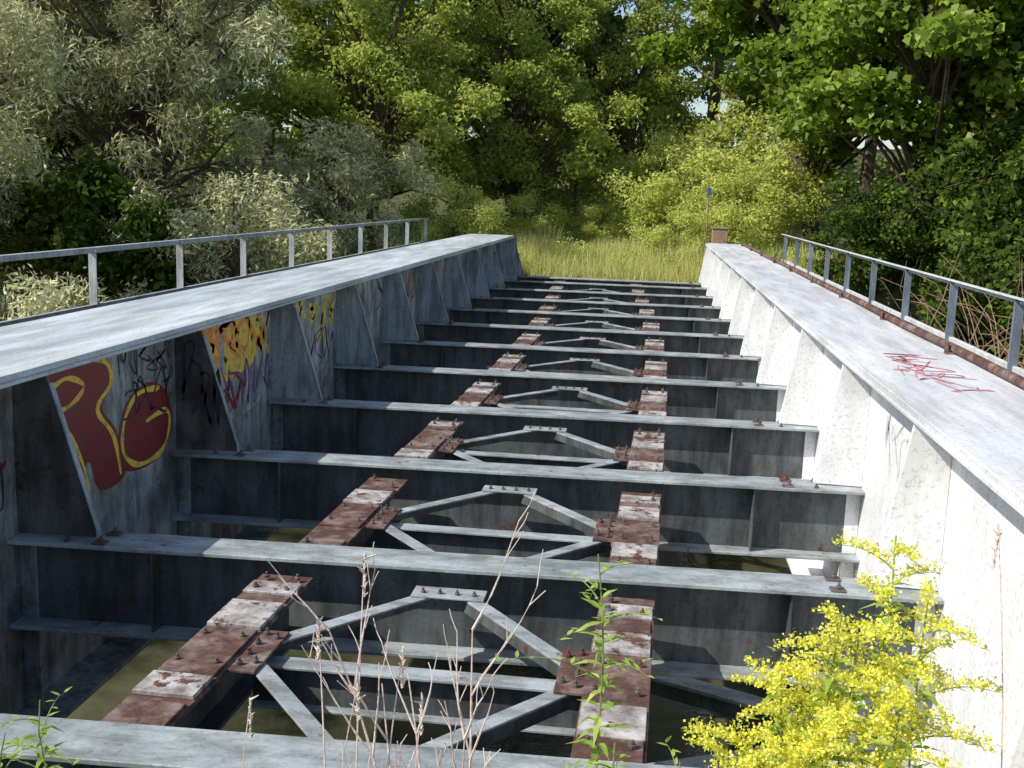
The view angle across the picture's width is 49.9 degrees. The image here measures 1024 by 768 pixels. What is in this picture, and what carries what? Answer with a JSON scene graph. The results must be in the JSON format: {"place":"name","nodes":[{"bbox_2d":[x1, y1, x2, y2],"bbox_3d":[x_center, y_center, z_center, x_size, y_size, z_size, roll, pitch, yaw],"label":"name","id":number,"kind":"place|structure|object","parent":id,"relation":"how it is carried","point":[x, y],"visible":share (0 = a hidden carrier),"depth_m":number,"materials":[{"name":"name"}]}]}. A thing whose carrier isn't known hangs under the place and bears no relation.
{"place":"outdoors","nodes":[
{"label":"outdoors","id":0,"kind":"place"},
{"bbox_2d":[267,489,545,767],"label":"dry weed stems","id":1,"kind":"object","parent":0,"point":[370,751],"visible":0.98,"depth_m":2.68,"materials":[{"name":"beige plant"}]},
{"bbox_2d":[67,527,844,762],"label":"creek water","id":2,"kind":"structure","parent":0,"point":[667,717],"depth_m":10.40,"materials":[{"name":"green liquid"}]},
{"bbox_2d":[78,0,920,148],"label":"sky","id":3,"kind":"structure","parent":0,"point":[702,108],"materials":[{"name":"white"}]},
{"bbox_2d":[1,124,1010,339],"bbox_3d":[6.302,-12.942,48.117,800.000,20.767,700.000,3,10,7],"label":"ground","id":4,"kind":"structure","parent":0,"point":[883,299],"depth_m":43.15,"materials":[{"name":"green plant"}]},
{"bbox_2d":[0,100,87,295],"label":"dark bush","id":5,"kind":"object","parent":4,"relation":"on","point":[62,144],"visible":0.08,"depth_m":25.07,"materials":[{"name":"green plant"}]},
{"bbox_2d":[0,0,102,320],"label":"willow tree","id":6,"kind":"object","parent":4,"relation":"on","point":[37,68],"visible":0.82,"depth_m":19.73,"materials":[{"name":"green plant"}]},
{"bbox_2d":[0,0,110,141],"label":"willow tree","id":7,"kind":"object","parent":4,"relation":"on","point":[55,2],"visible":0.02,"depth_m":25.91,"materials":[{"name":"green plant"}]},
{"bbox_2d":[0,9,112,171],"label":"willow tree","id":8,"kind":"object","parent":4,"relation":"on","point":[31,130],"depth_m":30.33,"materials":[{"name":"green plant"}]},
{"bbox_2d":[0,251,162,321],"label":"silver willow bush","id":9,"kind":"object","parent":4,"relation":"on","point":[38,305],"visible":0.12,"depth_m":18.26,"materials":[{"name":"green plant"}]},
{"bbox_2d":[0,143,232,319],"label":"dark bush","id":10,"kind":"object","parent":4,"relation":"on","point":[78,224],"visible":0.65,"depth_m":21.22,"materials":[{"name":"green plant"}]},
{"bbox_2d":[1,0,287,206],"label":"willow tree","id":11,"kind":"object","parent":4,"relation":"on","point":[95,132],"visible":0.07,"depth_m":29.55,"materials":[{"name":"green plant"}]},
{"bbox_2d":[0,0,328,260],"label":"willow tree","id":12,"kind":"object","parent":4,"relation":"on","point":[199,77],"visible":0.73,"depth_m":23.61,"materials":[{"name":"green plant"}]},
{"bbox_2d":[98,149,346,286],"bbox_3d":[-5.718,-2.268,22.394,5.154,4.768,4.663,5,9,9],"label":"silver willow bush","id":13,"kind":"object","parent":4,"relation":"on","point":[310,243],"visible":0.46,"depth_m":21.78,"materials":[{"name":"green plant"}]},
{"bbox_2d":[0,212,463,320],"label":"bank weeds","id":14,"kind":"object","parent":4,"relation":"on","point":[365,249],"visible":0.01,"depth_m":25.91,"materials":[{"name":"green plant"}]},
{"bbox_2d":[257,113,452,257],"bbox_3d":[-4.136,-4.207,25.807,4.238,4.310,4.460,8,11,30],"label":"silver willow bush","id":15,"kind":"object","parent":4,"relation":"on","point":[357,179],"visible":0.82,"depth_m":25.38,"materials":[{"name":"green plant"}]},
{"bbox_2d":[218,0,508,229],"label":"ash tree","id":16,"kind":"object","parent":4,"relation":"on","point":[411,8],"visible":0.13,"depth_m":33.46,"materials":[{"name":"green plant"}]},
{"bbox_2d":[229,0,516,250],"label":"ash tree","id":17,"kind":"object","parent":4,"relation":"on","point":[429,72],"visible":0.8,"depth_m":28.22,"materials":[{"name":"green plant"}]},
{"bbox_2d":[387,166,523,241],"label":"green bush","id":18,"kind":"object","parent":4,"relation":"on","point":[481,223],"visible":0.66,"depth_m":26.92,"materials":[{"name":"green plant"}]},
{"bbox_2d":[3,0,996,198],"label":"distant treeline","id":19,"kind":"object","parent":4,"relation":"on","point":[720,65],"visible":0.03,"depth_m":45.93,"materials":[{"name":"green plant"}]},
{"bbox_2d":[0,234,1023,767],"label":"girder bridge","id":20,"kind":"structure","parent":4,"relation":"on","point":[426,420],"depth_m":6.23,"materials":[{"name":"paint"}]},
{"bbox_2d":[0,736,19,744],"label":"green weed","id":21,"kind":"object","parent":20,"relation":"on","point":[17,738],"visible":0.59,"depth_m":2.96,"materials":[{"name":"green plant"}]},
{"bbox_2d":[0,732,53,767],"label":"green weed","id":22,"kind":"object","parent":20,"relation":"on","point":[14,742],"visible":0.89,"depth_m":2.87,"materials":[{"name":"green plant"}]},
{"bbox_2d":[0,687,81,767],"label":"green weed","id":23,"kind":"object","parent":20,"relation":"on","point":[41,735],"visible":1,"depth_m":2.86,"materials":[{"name":"green plant"}]},
{"bbox_2d":[0,218,429,326],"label":"bridge railing","id":24,"kind":"object","parent":20,"relation":"on","point":[91,252],"visible":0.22,"depth_m":12.12,"materials":[{"name":"metal"}]},
{"bbox_2d":[495,554,662,767],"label":"goldenrod plant","id":25,"kind":"object","parent":20,"relation":"on","point":[597,734],"visible":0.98,"depth_m":2.64,"materials":[{"name":"green plant"}]},
{"bbox_2d":[564,743,630,767],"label":"green weed","id":26,"kind":"object","parent":20,"relation":"on","point":[598,763],"visible":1,"depth_m":2.56,"materials":[{"name":"green plant"}]},
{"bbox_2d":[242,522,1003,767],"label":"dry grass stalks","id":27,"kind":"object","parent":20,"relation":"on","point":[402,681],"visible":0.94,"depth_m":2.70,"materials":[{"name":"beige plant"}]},
{"bbox_2d":[659,736,681,767],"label":"green weed","id":28,"kind":"object","parent":20,"relation":"on","point":[673,751],"visible":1,"depth_m":2.68,"materials":[{"name":"green plant"}]},
{"bbox_2d":[681,713,787,767],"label":"goldenrod plant","id":29,"kind":"object","parent":20,"relation":"on","point":[712,744],"visible":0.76,"depth_m":2.59,"materials":[{"name":"yellow plant"}]},
{"bbox_2d":[704,724,810,767],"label":"goldenrod plant","id":30,"kind":"object","parent":20,"relation":"on","point":[768,738],"visible":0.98,"depth_m":2.36,"materials":[{"name":"yellow plant"}]},
{"bbox_2d":[686,643,856,767],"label":"goldenrod plant","id":31,"kind":"object","parent":20,"relation":"on","point":[777,681],"visible":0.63,"depth_m":2.49,"materials":[{"name":"yellow plant"}]},
{"bbox_2d":[725,661,893,767],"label":"goldenrod plant","id":32,"kind":"object","parent":20,"relation":"on","point":[798,717],"visible":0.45,"depth_m":2.53,"materials":[{"name":"yellow plant"}]},
{"bbox_2d":[758,600,932,767],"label":"goldenrod plant","id":33,"kind":"object","parent":20,"relation":"on","point":[830,712],"visible":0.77,"depth_m":2.40,"materials":[{"name":"yellow plant"}]},
{"bbox_2d":[760,672,960,767],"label":"goldenrod plant","id":34,"kind":"object","parent":20,"relation":"on","point":[889,731],"visible":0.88,"depth_m":2.31,"materials":[{"name":"yellow plant"}]},
{"bbox_2d":[774,618,951,767],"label":"goldenrod plant","id":35,"kind":"object","parent":20,"relation":"on","point":[846,710],"visible":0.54,"depth_m":2.42,"materials":[{"name":"yellow plant"}]},
{"bbox_2d":[812,529,963,767],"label":"goldenrod plant","id":36,"kind":"object","parent":20,"relation":"on","point":[887,591],"visible":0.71,"depth_m":2.56,"materials":[{"name":"yellow plant"}]},
{"bbox_2d":[797,572,1002,767],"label":"goldenrod plant","id":37,"kind":"object","parent":20,"relation":"on","point":[921,671],"visible":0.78,"depth_m":2.38,"materials":[{"name":"yellow plant"}]},
{"bbox_2d":[782,234,1023,376],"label":"bridge railing","id":38,"kind":"object","parent":20,"relation":"on","point":[1011,364],"visible":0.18,"depth_m":11.76,"materials":[{"name":"metal"}]},
{"bbox_2d":[386,0,655,222],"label":"ash tree","id":39,"kind":"object","parent":4,"relation":"on","point":[541,87],"visible":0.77,"depth_m":31.71,"materials":[{"name":"green plant"}]},
{"bbox_2d":[478,183,576,243],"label":"green bush","id":40,"kind":"object","parent":4,"relation":"on","point":[556,217],"visible":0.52,"depth_m":29.94,"materials":[{"name":"green plant"}]},
{"bbox_2d":[427,0,649,216],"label":"tree","id":41,"kind":"object","parent":4,"relation":"on","point":[619,24],"visible":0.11,"depth_m":38.27,"materials":[{"name":"green plant"}]},
{"bbox_2d":[523,140,652,235],"bbox_3d":[1.990,-5.736,34.789,4.742,4.028,4.166,-2,11,-22],"label":"green bush","id":42,"kind":"object","parent":4,"relation":"on","point":[570,201],"visible":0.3,"depth_m":33.98,"materials":[{"name":"green plant"}]},
{"bbox_2d":[560,196,637,244],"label":"green bush","id":43,"kind":"object","parent":4,"relation":"on","point":[588,229],"visible":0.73,"depth_m":30.72,"materials":[{"name":"green plant"}]},
{"bbox_2d":[560,0,739,210],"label":"ash tree","id":44,"kind":"object","parent":4,"relation":"on","point":[659,87],"visible":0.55,"depth_m":36.38,"materials":[{"name":"green plant"}]},
{"bbox_2d":[558,111,742,230],"bbox_3d":[4.627,-5.889,33.906,6.029,5.123,5.289,-2,11,-22],"label":"green bush","id":45,"kind":"object","parent":4,"relation":"on","point":[636,172],"visible":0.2,"depth_m":33.19,"materials":[{"name":"green plant"}]},
{"bbox_2d":[495,219,807,274],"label":"verge herbs","id":46,"kind":"object","parent":4,"relation":"on","point":[631,253],"visible":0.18,"depth_m":25.75,"materials":[{"name":"green plant"}]},
{"bbox_2d":[624,198,732,259],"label":"green bush","id":47,"kind":"object","parent":4,"relation":"on","point":[685,220],"visible":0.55,"depth_m":26.92,"materials":[{"name":"green plant"}]},
{"bbox_2d":[591,132,774,241],"bbox_3d":[4.989,-4.845,30.583,5.180,4.367,4.508,-5,12,-34],"label":"green bush","id":48,"kind":"object","parent":4,"relation":"on","point":[648,209],"visible":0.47,"depth_m":29.95,"materials":[{"name":"green plant"}]},
{"bbox_2d":[705,185,710,242],"bbox_3d":[4.527,-3.473,25.613,0.090,2.300,0.048,3,10,7],"label":"trail sign","id":49,"kind":"object","parent":4,"relation":"on","point":[709,191],"visible":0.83,"depth_m":25.51,"materials":[{"name":"blue metal"}]},
{"bbox_2d":[711,227,728,243],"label":"pillar","id":50,"kind":"structure","parent":4,"relation":"on","point":[720,235],"depth_m":24.54,"materials":[{"name":"brick"}]},
{"bbox_2d":[645,154,819,250],"bbox_3d":[5.663,-4.196,28.622,3.771,3.689,4.235,-7,13,-42],"label":"green bush","id":51,"kind":"object","parent":4,"relation":"on","point":[759,222],"visible":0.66,"depth_m":27.93,"materials":[{"name":"green plant"}]},
{"bbox_2d":[658,86,868,245],"bbox_3d":[7.172,-5.641,31.696,6.045,5.907,6.782,4,10,12],"label":"green bush","id":52,"kind":"object","parent":4,"relation":"on","point":[780,169],"visible":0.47,"depth_m":31.12,"materials":[{"name":"green plant"}]},
{"bbox_2d":[631,0,999,247],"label":"maple tree","id":53,"kind":"object","parent":4,"relation":"on","point":[770,28],"visible":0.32,"depth_m":32.09,"materials":[{"name":"green plant"}]},
{"bbox_2d":[805,166,953,292],"bbox_3d":[7.871,-3.084,23.763,3.257,3.148,2.739,-2,10,-20],"label":"dark bush","id":54,"kind":"object","parent":4,"relation":"on","point":[864,222],"visible":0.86,"depth_m":23.27,"materials":[{"name":"green plant"}]},
{"bbox_2d":[749,230,1019,365],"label":"bank weeds","id":55,"kind":"object","parent":4,"relation":"on","point":[915,280],"visible":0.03,"depth_m":23.83,"materials":[{"name":"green plant"}]},
{"bbox_2d":[871,35,897,62],"bbox_3d":[15.792,-9.190,27.298,11.721,15.232,10.915,0,10,-11],"label":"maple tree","id":56,"kind":"object","parent":4,"relation":"on","point":[883,43],"visible":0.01,"depth_m":29.81,"materials":[{"name":"green plant"}]},
{"bbox_2d":[761,0,1023,282],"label":"maple tree","id":57,"kind":"object","parent":4,"relation":"on","point":[950,38],"visible":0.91,"depth_m":24.70,"materials":[{"name":"green plant"}]},
{"bbox_2d":[858,244,1023,368],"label":"dry brush","id":58,"kind":"object","parent":4,"relation":"on","point":[996,337],"visible":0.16,"depth_m":15.98,"materials":[{"name":"brown plant"}]},
{"bbox_2d":[890,106,1023,282],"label":"dark bush","id":59,"kind":"object","parent":4,"relation":"on","point":[971,203],"visible":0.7,"depth_m":22.59,"materials":[{"name":"green plant"}]},
{"bbox_2d":[911,217,1023,367],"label":"dark bush","id":60,"kind":"object","parent":4,"relation":"on","point":[1002,276],"visible":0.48,"depth_m":19.92,"materials":[{"name":"green plant"}]},
{"bbox_2d":[928,2,1023,165],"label":"maple tree","id":61,"kind":"object","parent":4,"relation":"on","point":[1007,87],"visible":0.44,"depth_m":23.21,"materials":[{"name":"green plant"}]},
{"bbox_2d":[367,212,859,292],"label":"tall grass","id":62,"kind":"structure","parent":0,"point":[677,272],"depth_m":25.24,"materials":[{"name":"green plant"}]}
]}

